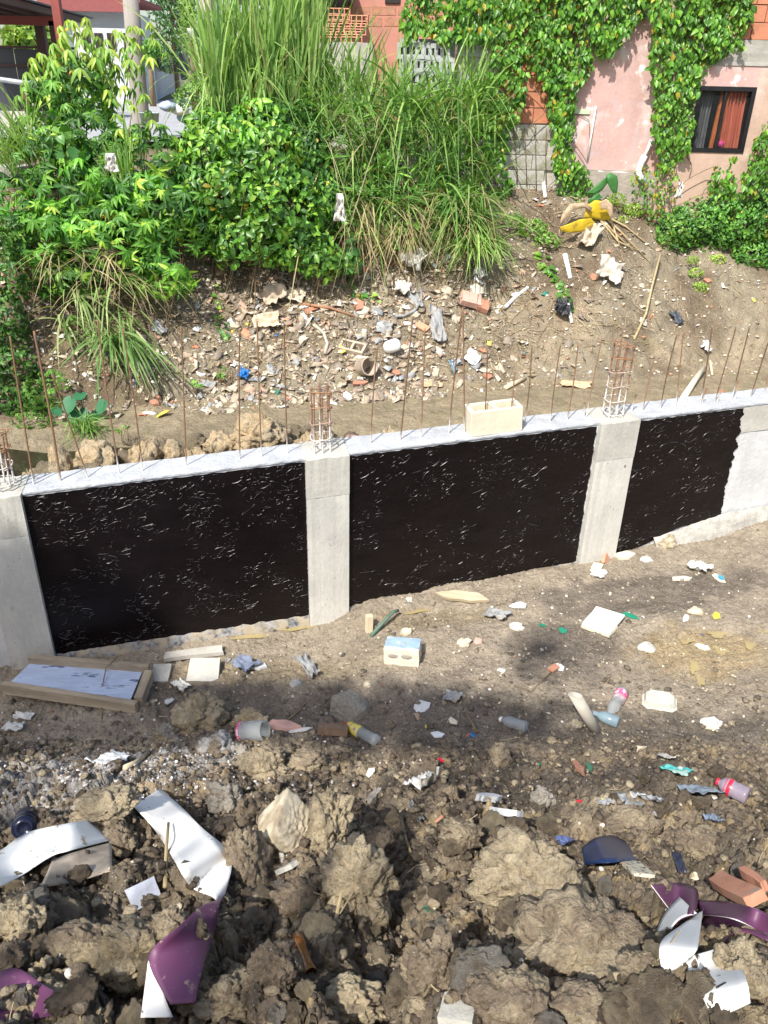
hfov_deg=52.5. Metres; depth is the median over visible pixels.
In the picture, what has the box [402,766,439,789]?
white paper
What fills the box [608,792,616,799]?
earth clod
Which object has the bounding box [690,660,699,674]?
puddle
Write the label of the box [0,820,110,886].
muddy strip
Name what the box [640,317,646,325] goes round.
white scrap
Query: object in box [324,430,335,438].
mud lump
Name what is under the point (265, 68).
dry grass
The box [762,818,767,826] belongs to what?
earth clod
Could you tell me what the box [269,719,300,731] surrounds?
pink slab
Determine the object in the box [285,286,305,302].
cardboard
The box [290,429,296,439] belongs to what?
mud lump
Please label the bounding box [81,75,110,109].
white wall
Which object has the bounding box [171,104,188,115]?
sack
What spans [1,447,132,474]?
channel water
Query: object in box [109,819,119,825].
earth clod
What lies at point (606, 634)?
tile back
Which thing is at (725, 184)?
plant
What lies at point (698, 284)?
weed patch
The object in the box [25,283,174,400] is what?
fallen grass
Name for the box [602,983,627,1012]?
earth clod
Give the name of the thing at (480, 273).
white bag
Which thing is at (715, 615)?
yellow scrap
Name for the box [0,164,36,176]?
culvert slab
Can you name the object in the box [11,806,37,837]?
blue bottle
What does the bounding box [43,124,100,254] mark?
round leaf vine
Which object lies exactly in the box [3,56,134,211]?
vine mound
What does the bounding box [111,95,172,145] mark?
cassava plant
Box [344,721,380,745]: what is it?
juice bottle
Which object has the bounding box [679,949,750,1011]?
white sheet
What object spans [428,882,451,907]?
earth clod
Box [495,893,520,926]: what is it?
earth clod
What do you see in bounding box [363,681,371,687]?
pale stone
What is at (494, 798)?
white shard
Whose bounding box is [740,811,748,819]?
earth clod
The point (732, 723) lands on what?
floor crumbs
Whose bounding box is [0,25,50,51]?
leafy tree
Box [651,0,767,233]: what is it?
building wall
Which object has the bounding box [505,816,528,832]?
earth clod
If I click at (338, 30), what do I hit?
hollow clay block
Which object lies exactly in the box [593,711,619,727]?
glass bottle
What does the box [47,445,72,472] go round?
mud lump
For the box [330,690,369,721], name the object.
broken concrete lump
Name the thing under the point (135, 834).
earth clod
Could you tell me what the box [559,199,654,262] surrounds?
banana frond
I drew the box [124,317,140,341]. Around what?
seedling
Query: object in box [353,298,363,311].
brick piece
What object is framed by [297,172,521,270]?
grass thicket
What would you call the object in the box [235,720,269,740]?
jar
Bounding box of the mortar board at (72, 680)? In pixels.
[0,654,153,712]
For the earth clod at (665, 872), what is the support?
on the ground at (268, 688)
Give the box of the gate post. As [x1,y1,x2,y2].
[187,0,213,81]
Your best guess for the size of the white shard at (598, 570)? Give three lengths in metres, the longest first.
0.136 x 0.093 x 0.012 m
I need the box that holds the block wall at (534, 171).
[452,0,578,190]
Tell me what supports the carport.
on the road
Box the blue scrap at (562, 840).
[554,835,573,845]
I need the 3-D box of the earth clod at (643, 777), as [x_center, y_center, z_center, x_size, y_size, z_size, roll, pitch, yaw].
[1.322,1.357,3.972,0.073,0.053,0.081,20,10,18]
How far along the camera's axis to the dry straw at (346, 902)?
2.68 m
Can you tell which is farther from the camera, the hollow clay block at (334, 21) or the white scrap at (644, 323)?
the hollow clay block at (334, 21)
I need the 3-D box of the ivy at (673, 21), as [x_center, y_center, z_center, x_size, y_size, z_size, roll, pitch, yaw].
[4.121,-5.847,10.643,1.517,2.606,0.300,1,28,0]
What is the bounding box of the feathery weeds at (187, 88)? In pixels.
[172,81,239,149]
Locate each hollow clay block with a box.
[320,31,341,41]
[323,23,345,35]
[327,15,347,27]
[328,8,350,20]
[341,31,362,42]
[345,23,365,35]
[346,15,368,27]
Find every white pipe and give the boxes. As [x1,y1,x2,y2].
[474,263,482,284]
[504,286,528,308]
[562,253,571,278]
[568,303,572,323]
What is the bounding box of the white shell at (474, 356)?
[464,348,480,364]
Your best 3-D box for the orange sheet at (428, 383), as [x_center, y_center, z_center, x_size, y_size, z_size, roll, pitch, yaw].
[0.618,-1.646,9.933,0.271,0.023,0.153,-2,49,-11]
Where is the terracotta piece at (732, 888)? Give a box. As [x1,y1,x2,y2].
[709,870,767,906]
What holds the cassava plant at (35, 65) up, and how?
on the ground at (268, 688)
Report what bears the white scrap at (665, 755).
on the ground at (268, 688)
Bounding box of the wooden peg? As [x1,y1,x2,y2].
[365,613,373,632]
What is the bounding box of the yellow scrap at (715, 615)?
[712,612,719,618]
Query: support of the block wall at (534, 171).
on the ground at (268, 688)
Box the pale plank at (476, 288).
[470,283,482,295]
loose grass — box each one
[0,79,76,176]
[90,97,144,195]
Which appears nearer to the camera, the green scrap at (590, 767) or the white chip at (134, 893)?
the white chip at (134, 893)
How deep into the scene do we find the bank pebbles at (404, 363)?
10.23 m
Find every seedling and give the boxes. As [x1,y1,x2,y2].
[69,315,82,334]
[114,423,130,445]
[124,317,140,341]
[190,379,204,395]
[215,366,230,385]
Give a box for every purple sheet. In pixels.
[0,968,70,1020]
[703,916,767,941]
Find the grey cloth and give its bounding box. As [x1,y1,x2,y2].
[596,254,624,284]
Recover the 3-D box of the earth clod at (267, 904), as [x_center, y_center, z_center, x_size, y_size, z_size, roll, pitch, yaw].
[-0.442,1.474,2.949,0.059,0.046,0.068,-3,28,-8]
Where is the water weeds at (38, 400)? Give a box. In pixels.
[8,369,74,428]
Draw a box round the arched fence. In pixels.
[154,58,181,99]
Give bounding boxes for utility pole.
[123,0,151,144]
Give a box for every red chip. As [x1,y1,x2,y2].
[149,399,159,405]
[353,380,367,385]
[391,369,400,375]
[479,348,485,352]
[483,372,492,379]
[589,273,596,279]
[703,278,711,282]
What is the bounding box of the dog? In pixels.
[21,86,28,110]
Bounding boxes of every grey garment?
[407,288,423,307]
[428,303,446,341]
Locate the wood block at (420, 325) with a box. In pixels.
[414,321,429,331]
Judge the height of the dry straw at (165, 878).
0.302 m
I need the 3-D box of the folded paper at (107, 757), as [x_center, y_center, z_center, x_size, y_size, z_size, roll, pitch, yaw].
[-1.638,1.473,4.667,0.237,0.042,0.241,-5,-4,37]
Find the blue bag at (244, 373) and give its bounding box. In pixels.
[236,366,249,379]
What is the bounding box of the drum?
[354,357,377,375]
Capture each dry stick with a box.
[287,703,305,719]
[464,712,476,732]
[514,660,563,691]
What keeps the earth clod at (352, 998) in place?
on the ground at (268, 688)
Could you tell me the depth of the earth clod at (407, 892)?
3.05 m
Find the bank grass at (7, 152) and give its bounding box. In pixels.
[0,132,26,164]
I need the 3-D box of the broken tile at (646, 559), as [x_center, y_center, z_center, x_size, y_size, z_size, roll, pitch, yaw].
[2.150,0.390,6.374,0.097,0.015,0.068,20,50,29]
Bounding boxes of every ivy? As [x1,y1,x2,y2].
[398,0,647,129]
[472,50,546,200]
[513,102,593,201]
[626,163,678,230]
[644,0,756,181]
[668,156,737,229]
[701,122,767,227]
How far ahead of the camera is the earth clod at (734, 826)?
3.38 m
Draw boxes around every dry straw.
[101,657,116,718]
[163,822,169,888]
[334,891,342,917]
[339,890,353,913]
[399,812,412,860]
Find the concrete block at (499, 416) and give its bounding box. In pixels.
[463,398,522,436]
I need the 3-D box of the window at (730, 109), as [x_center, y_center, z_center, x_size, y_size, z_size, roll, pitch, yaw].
[4.736,-5.546,11.023,0.803,0.827,0.216,1,28,0]
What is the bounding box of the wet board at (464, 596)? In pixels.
[435,590,488,602]
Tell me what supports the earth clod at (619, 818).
on the ground at (268, 688)
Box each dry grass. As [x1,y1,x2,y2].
[8,241,201,347]
[152,0,403,209]
[217,92,539,365]
[313,184,535,291]
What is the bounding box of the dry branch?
[300,302,355,317]
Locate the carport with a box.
[0,0,92,110]
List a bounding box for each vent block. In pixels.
[397,42,424,58]
[397,69,423,84]
[401,56,427,71]
[422,43,449,59]
[423,71,449,84]
[428,57,454,73]
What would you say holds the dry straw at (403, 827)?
on the ground at (268, 688)
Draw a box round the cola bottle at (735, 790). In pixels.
[715,778,750,804]
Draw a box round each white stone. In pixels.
[509,622,524,630]
[637,641,655,652]
[700,716,722,730]
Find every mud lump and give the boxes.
[0,458,9,476]
[9,470,19,475]
[32,460,48,473]
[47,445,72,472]
[75,439,115,465]
[79,462,100,468]
[117,449,129,463]
[128,437,162,462]
[144,456,154,460]
[158,441,165,458]
[163,438,184,458]
[182,432,206,449]
[201,430,234,453]
[229,411,291,449]
[290,424,303,438]
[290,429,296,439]
[291,438,303,443]
[301,422,326,436]
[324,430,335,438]
[340,431,358,437]
[382,425,397,432]
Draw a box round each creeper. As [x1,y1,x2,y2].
[205,275,229,340]
[342,214,363,299]
[352,291,381,302]
[503,211,562,248]
[533,251,574,311]
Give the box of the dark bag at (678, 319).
[669,309,683,323]
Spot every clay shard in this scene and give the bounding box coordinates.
[317,722,347,736]
[547,663,559,672]
[572,760,584,775]
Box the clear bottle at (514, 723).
[499,716,528,732]
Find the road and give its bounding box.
[0,96,200,141]
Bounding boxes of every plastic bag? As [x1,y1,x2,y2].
[104,153,119,171]
[333,193,346,221]
[674,182,683,197]
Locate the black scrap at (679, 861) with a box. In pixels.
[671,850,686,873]
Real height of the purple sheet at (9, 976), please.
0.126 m
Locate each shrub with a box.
[0,122,229,333]
[0,211,51,417]
[158,96,347,310]
[263,98,345,268]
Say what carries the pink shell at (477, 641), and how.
on the ground at (268, 688)
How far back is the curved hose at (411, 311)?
10.31 m
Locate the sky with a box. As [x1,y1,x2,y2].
[0,0,269,87]
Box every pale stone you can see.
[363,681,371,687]
[400,627,411,635]
[456,637,472,646]
[687,606,703,615]
[692,872,698,880]
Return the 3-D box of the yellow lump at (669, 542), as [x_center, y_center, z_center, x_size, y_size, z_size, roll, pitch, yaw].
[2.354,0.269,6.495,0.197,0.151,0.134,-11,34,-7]
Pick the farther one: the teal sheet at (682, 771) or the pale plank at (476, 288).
the pale plank at (476, 288)
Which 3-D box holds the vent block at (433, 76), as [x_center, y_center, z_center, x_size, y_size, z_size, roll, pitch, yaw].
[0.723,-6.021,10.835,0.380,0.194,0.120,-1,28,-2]
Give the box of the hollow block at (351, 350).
[338,338,367,355]
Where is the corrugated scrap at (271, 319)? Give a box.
[252,310,281,327]
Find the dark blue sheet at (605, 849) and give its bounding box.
[582,835,636,864]
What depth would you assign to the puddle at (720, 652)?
5.44 m
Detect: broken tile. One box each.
[591,562,603,568]
[602,552,609,563]
[614,551,635,559]
[640,556,652,562]
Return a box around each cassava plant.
[13,51,87,109]
[46,17,124,142]
[62,50,121,135]
[92,26,153,127]
[96,60,151,161]
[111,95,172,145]
[121,22,171,117]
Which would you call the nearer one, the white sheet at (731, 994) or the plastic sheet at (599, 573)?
the white sheet at (731, 994)
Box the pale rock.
[258,788,309,852]
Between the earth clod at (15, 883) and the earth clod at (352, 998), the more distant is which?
the earth clod at (15, 883)
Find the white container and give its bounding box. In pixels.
[383,338,400,353]
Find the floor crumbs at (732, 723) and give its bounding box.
[1,529,767,752]
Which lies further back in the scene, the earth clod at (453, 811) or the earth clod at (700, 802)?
the earth clod at (700, 802)
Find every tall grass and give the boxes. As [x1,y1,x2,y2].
[117,0,273,149]
[165,0,379,180]
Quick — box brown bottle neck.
[291,931,316,974]
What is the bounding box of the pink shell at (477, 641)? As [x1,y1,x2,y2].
[473,637,481,644]
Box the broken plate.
[712,574,725,582]
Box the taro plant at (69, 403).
[50,392,107,422]
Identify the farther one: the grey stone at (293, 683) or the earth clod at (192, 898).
the grey stone at (293, 683)
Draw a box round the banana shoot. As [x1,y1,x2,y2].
[586,173,617,203]
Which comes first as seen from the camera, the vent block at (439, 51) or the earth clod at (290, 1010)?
the earth clod at (290, 1010)
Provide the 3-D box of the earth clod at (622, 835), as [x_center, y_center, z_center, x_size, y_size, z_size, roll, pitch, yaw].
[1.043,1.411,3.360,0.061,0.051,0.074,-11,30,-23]
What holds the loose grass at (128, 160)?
on the vine mound
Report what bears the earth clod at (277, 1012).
on the ground at (268, 688)
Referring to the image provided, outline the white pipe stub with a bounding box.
[542,181,546,197]
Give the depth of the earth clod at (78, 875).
3.04 m
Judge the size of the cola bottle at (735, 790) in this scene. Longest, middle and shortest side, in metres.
0.155 x 0.091 x 0.091 m
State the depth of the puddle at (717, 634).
5.57 m
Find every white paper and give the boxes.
[366,768,374,777]
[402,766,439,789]
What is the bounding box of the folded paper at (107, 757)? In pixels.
[85,750,129,763]
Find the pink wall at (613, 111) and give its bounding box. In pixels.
[558,0,681,209]
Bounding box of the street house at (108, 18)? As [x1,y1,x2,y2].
[37,0,161,103]
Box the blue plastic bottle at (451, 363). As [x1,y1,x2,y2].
[448,359,457,372]
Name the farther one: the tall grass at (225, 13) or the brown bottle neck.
the tall grass at (225, 13)
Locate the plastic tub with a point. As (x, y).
(155, 115)
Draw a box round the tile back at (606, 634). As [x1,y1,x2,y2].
[581,625,617,637]
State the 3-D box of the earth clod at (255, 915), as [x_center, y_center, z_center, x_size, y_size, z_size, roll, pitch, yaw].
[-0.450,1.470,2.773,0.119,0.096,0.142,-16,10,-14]
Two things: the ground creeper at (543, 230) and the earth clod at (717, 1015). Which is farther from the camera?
the ground creeper at (543, 230)
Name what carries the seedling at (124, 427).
on the ground at (268, 688)
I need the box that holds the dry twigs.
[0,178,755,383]
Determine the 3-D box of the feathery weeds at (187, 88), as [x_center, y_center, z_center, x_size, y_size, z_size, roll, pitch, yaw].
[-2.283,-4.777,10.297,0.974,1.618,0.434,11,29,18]
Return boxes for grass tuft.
[55,405,119,449]
[410,171,543,269]
[418,218,539,284]
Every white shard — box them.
[164,698,173,704]
[288,727,312,732]
[414,700,430,712]
[431,731,444,737]
[448,717,456,724]
[475,793,502,802]
[509,602,526,607]
[590,569,607,576]
[672,576,691,580]
[683,614,688,621]
[695,643,709,650]
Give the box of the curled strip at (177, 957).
[134,789,231,1017]
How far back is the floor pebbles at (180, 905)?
5.35 m
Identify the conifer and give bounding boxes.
[145,0,196,96]
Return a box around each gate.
[0,45,82,112]
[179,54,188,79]
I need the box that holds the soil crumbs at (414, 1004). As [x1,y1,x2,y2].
[0,732,767,1023]
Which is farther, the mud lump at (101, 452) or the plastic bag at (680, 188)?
the plastic bag at (680, 188)
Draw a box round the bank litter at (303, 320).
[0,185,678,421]
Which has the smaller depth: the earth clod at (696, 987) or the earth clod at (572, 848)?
the earth clod at (696, 987)
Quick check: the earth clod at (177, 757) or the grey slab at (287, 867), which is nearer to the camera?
the grey slab at (287, 867)
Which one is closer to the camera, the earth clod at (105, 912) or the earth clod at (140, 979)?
the earth clod at (140, 979)
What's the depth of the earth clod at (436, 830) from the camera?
3.31 m
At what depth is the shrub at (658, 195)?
11.24 m
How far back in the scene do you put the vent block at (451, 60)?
10.70 m
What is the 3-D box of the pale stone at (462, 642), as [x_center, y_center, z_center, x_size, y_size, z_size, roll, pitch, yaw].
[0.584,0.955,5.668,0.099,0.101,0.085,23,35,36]
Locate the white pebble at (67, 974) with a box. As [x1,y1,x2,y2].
[64,967,71,978]
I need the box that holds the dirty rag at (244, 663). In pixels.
[231,653,261,672]
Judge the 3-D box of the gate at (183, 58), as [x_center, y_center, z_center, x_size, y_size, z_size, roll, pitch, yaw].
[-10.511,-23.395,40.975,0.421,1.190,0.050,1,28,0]
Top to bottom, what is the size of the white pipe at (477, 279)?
0.275 m
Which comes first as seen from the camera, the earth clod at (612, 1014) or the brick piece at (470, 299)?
the earth clod at (612, 1014)
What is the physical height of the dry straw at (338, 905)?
0.307 m
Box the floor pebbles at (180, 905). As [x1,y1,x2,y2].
[0,531,767,1000]
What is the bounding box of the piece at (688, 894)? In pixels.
[651,882,698,914]
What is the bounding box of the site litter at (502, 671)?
[10,591,764,956]
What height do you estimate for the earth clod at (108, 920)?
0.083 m
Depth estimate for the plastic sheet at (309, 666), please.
5.68 m
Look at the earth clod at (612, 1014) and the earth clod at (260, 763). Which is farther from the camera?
the earth clod at (260, 763)
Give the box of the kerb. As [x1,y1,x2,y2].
[0,111,47,126]
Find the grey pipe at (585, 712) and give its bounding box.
[568,691,601,733]
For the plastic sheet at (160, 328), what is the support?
on the ground at (268, 688)
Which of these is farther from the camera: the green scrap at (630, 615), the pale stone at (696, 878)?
the green scrap at (630, 615)
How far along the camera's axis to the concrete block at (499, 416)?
5.75 m
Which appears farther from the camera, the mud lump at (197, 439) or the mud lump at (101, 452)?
the mud lump at (197, 439)
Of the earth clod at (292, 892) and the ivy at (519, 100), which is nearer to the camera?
the earth clod at (292, 892)
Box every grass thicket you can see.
[262,47,557,302]
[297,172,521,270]
[304,10,529,176]
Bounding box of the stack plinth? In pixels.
[318,42,372,147]
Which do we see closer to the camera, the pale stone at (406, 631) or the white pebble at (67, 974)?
the white pebble at (67, 974)
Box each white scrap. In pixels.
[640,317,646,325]
[657,753,675,758]
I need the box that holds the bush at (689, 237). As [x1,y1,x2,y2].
[652,184,767,269]
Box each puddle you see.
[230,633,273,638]
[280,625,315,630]
[405,608,430,613]
[680,640,692,643]
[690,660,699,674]
[696,674,704,686]
[707,631,728,637]
[712,645,730,654]
[744,641,756,649]
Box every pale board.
[503,376,526,389]
[680,365,705,396]
[709,360,712,375]
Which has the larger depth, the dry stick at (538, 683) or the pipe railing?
the pipe railing
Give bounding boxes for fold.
[655,897,696,932]
[659,908,703,970]
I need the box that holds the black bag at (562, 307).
[554,296,572,314]
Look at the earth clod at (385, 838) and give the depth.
3.20 m
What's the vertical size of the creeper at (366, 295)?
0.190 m
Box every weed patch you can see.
[607,191,644,223]
[685,254,709,292]
[707,254,726,264]
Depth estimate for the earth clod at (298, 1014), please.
2.08 m
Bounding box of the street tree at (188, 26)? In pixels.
[175,0,197,111]
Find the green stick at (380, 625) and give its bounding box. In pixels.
[369,609,398,636]
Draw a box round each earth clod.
[0,871,27,894]
[0,893,46,941]
[0,935,32,971]
[13,986,28,1006]
[13,1009,34,1023]
[14,886,52,906]
[14,978,66,1023]
[23,933,47,960]
[34,917,103,967]
[43,988,76,1018]
[51,896,83,922]
[54,916,64,926]
[55,972,66,982]
[60,916,78,925]
[65,969,101,1013]
[66,811,75,822]
[67,864,91,888]
[70,781,140,827]
[72,913,158,998]
[75,789,86,798]
[87,916,98,922]
[98,821,142,859]
[99,872,108,883]
[99,906,119,919]
[99,915,116,924]
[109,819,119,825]
[115,997,151,1023]
[130,865,138,872]
[132,831,138,838]
[134,948,152,986]
[138,916,151,921]
[149,904,188,940]
[151,722,182,745]
[151,1018,161,1023]
[170,689,230,734]
[172,753,182,760]
[177,998,196,1016]
[182,894,194,905]
[185,881,196,890]
[191,997,213,1020]
[194,729,232,757]
[196,918,208,938]
[204,780,243,816]
[204,826,211,833]
[208,967,249,1023]
[214,815,237,837]
[218,916,254,939]
[221,826,273,889]
[229,707,268,725]
[236,746,290,781]
[240,991,249,1007]
[241,905,272,939]
[246,786,254,792]
[246,937,303,994]
[255,884,270,903]
[264,900,270,907]
[264,1008,268,1021]
[267,999,286,1023]
[268,872,320,916]
[271,879,284,890]
[283,913,295,925]
[284,747,327,771]
[284,997,307,1023]
[285,997,301,1022]
[294,978,316,1001]
[298,908,342,950]
[298,972,318,983]
[301,893,317,909]
[305,783,355,856]
[305,865,320,876]
[305,929,324,968]
[308,934,339,956]
[314,967,331,994]
[317,879,322,891]
[319,833,400,933]
[324,971,386,1023]
[346,831,360,843]
[357,939,391,972]
[358,938,395,976]
[361,825,399,863]
[365,969,386,981]
[370,925,381,936]
[377,803,402,826]
[385,965,408,1007]
[390,858,406,876]
[390,898,399,916]
[394,897,413,916]
[397,924,459,997]
[399,887,415,900]
[408,918,417,927]
[409,838,420,845]
[416,886,425,898]
[422,927,433,939]
[425,858,436,869]
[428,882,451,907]
[434,817,448,835]
[435,916,446,925]
[437,817,483,848]
[440,831,466,856]
[445,947,462,981]
[448,942,511,994]
[449,807,460,816]
[459,851,471,860]
[462,962,554,1023]
[465,825,592,908]
[465,922,479,936]
[478,840,487,849]
[479,809,506,837]
[485,776,492,784]
[488,742,511,766]
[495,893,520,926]
[495,915,508,931]
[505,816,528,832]
[509,882,654,982]
[529,785,556,808]
[535,813,562,834]
[537,1008,565,1023]
[548,977,603,1023]
[549,976,563,990]
[566,850,576,859]
[568,845,576,853]
[569,718,584,729]
[585,876,595,890]
[592,776,599,783]
[597,874,613,895]
[597,1010,606,1023]
[601,811,608,823]
[602,803,664,835]
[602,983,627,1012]
[602,998,631,1023]
[607,972,616,983]
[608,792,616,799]
[615,949,658,976]
[616,974,628,984]
[617,831,626,840]
[621,965,683,1023]
[633,851,642,861]
[636,772,650,782]
[641,758,648,764]
[642,939,659,958]
[648,859,660,867]
[654,805,665,818]
[655,793,667,805]
[660,864,671,878]
[667,823,717,861]
[670,855,691,870]
[678,966,715,1023]
[693,796,711,810]
[694,939,705,954]
[699,992,713,1023]
[705,765,727,778]
[708,1003,738,1023]
[713,936,767,1002]
[717,793,726,798]
[719,817,727,825]
[730,823,737,829]
[730,862,740,878]
[731,773,741,782]
[739,1004,767,1023]
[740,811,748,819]
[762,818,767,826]
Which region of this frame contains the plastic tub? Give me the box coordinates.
[139,112,158,121]
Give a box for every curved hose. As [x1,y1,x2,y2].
[315,324,328,354]
[395,288,422,317]
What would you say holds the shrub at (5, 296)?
on the ground at (268, 688)
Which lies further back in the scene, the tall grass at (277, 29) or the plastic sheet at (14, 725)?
the tall grass at (277, 29)
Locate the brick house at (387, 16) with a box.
[234,0,456,142]
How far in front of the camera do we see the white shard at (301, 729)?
5.12 m
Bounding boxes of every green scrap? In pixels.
[558,627,566,633]
[586,762,592,771]
[622,612,638,619]
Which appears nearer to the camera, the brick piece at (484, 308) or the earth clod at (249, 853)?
the earth clod at (249, 853)
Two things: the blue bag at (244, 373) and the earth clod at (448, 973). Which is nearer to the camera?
the earth clod at (448, 973)
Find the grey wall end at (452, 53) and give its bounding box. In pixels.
[398,38,455,179]
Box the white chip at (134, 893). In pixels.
[124,876,159,909]
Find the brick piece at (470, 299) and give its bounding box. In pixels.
[460,290,481,308]
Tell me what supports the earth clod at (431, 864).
on the ground at (268, 688)
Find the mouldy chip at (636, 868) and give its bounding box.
[619,860,654,877]
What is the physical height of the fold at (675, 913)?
0.220 m
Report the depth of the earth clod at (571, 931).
2.18 m
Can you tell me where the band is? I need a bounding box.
[698,900,767,933]
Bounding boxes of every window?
[83,34,91,48]
[94,33,103,47]
[107,33,115,48]
[690,86,756,152]
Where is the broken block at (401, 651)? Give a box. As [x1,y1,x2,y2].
[384,636,421,667]
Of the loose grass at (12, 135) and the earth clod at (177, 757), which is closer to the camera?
the earth clod at (177, 757)
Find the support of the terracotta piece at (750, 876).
on the ground at (268, 688)
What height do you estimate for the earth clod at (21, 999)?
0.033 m
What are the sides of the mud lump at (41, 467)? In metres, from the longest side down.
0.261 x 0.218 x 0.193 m
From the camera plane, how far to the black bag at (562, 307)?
10.66 m
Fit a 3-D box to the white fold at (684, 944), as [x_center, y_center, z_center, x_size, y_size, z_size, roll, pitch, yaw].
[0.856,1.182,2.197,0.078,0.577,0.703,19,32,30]
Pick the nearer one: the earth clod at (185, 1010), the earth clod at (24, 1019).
the earth clod at (24, 1019)
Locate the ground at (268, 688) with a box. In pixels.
[0,90,767,1023]
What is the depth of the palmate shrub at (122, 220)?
9.23 m
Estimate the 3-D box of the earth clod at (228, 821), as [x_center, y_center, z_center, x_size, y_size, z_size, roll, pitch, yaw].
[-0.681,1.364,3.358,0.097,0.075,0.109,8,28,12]
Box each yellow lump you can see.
[547,736,556,743]
[655,534,676,549]
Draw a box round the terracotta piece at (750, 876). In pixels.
[739,865,767,892]
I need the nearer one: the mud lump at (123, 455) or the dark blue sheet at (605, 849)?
the dark blue sheet at (605, 849)
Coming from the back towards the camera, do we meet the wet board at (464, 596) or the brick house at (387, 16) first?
the brick house at (387, 16)
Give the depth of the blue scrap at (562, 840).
3.24 m
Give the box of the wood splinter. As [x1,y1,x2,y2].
[122,750,150,769]
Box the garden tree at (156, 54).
[143,38,164,105]
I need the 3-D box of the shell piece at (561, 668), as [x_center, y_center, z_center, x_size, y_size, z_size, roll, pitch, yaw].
[1.212,1.069,5.369,0.054,0.006,0.077,-19,40,-23]
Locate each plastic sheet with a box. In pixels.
[1,720,25,730]
[12,711,34,719]
[136,358,151,371]
[150,320,167,333]
[170,677,191,691]
[199,379,215,386]
[294,652,319,677]
[443,689,462,702]
[483,607,511,619]
[590,569,605,577]
[598,797,614,805]
[615,791,656,816]
[629,791,663,802]
[677,784,726,794]
[685,560,713,571]
[702,813,725,822]
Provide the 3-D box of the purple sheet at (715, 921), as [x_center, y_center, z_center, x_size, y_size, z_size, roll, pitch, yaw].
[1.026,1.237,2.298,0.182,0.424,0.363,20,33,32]
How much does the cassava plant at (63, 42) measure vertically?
1.415 m
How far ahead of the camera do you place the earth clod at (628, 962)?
1.87 m
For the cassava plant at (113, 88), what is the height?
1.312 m
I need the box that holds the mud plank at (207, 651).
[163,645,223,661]
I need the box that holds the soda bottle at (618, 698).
[607,686,628,714]
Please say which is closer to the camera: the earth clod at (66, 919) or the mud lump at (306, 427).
the earth clod at (66, 919)
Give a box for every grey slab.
[275,859,298,874]
[437,992,476,1023]
[489,807,523,816]
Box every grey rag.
[365,786,381,803]
[407,799,423,822]
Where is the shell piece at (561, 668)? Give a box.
[556,663,563,670]
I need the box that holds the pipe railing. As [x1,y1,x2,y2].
[0,77,35,116]
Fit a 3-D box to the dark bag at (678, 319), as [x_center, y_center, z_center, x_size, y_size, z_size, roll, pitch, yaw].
[4.117,-2.744,10.972,0.142,0.082,0.237,-21,73,-18]
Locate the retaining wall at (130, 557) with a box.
[0,307,767,669]
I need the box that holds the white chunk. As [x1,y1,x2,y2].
[700,340,712,351]
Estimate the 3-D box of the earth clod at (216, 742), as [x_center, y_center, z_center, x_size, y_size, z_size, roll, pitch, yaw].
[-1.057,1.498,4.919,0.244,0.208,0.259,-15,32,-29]
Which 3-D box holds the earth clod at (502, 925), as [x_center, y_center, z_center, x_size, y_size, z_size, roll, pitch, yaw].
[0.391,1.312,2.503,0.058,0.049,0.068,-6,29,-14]
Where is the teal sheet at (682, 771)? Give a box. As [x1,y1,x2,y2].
[659,763,693,775]
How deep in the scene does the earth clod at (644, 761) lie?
4.33 m
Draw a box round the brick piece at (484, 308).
[476,299,490,313]
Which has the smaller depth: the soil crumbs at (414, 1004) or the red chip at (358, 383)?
the soil crumbs at (414, 1004)
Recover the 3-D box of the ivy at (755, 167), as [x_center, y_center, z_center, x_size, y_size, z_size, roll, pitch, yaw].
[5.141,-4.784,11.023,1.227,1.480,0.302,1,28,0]
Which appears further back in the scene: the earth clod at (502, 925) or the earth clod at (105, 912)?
the earth clod at (105, 912)
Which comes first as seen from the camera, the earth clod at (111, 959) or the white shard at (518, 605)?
the earth clod at (111, 959)
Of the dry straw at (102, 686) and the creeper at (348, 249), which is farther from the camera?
the creeper at (348, 249)
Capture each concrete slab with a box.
[152,664,171,682]
[186,658,220,682]
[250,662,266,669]
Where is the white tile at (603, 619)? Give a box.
[582,606,624,632]
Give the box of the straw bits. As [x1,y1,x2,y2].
[0,686,767,1023]
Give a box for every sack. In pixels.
[159,101,175,111]
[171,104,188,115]
[177,114,194,123]
[254,280,286,304]
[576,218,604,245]
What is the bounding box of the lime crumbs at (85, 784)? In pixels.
[0,707,418,835]
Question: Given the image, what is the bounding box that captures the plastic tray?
[642,690,676,712]
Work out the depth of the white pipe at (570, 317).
10.69 m
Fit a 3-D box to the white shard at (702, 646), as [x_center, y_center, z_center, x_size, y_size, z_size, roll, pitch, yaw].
[2.231,0.946,5.458,0.108,0.008,0.057,15,32,15]
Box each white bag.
[392,279,411,294]
[399,236,431,271]
[473,264,487,278]
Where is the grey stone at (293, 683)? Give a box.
[289,679,302,687]
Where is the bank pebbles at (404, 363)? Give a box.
[1,171,766,412]

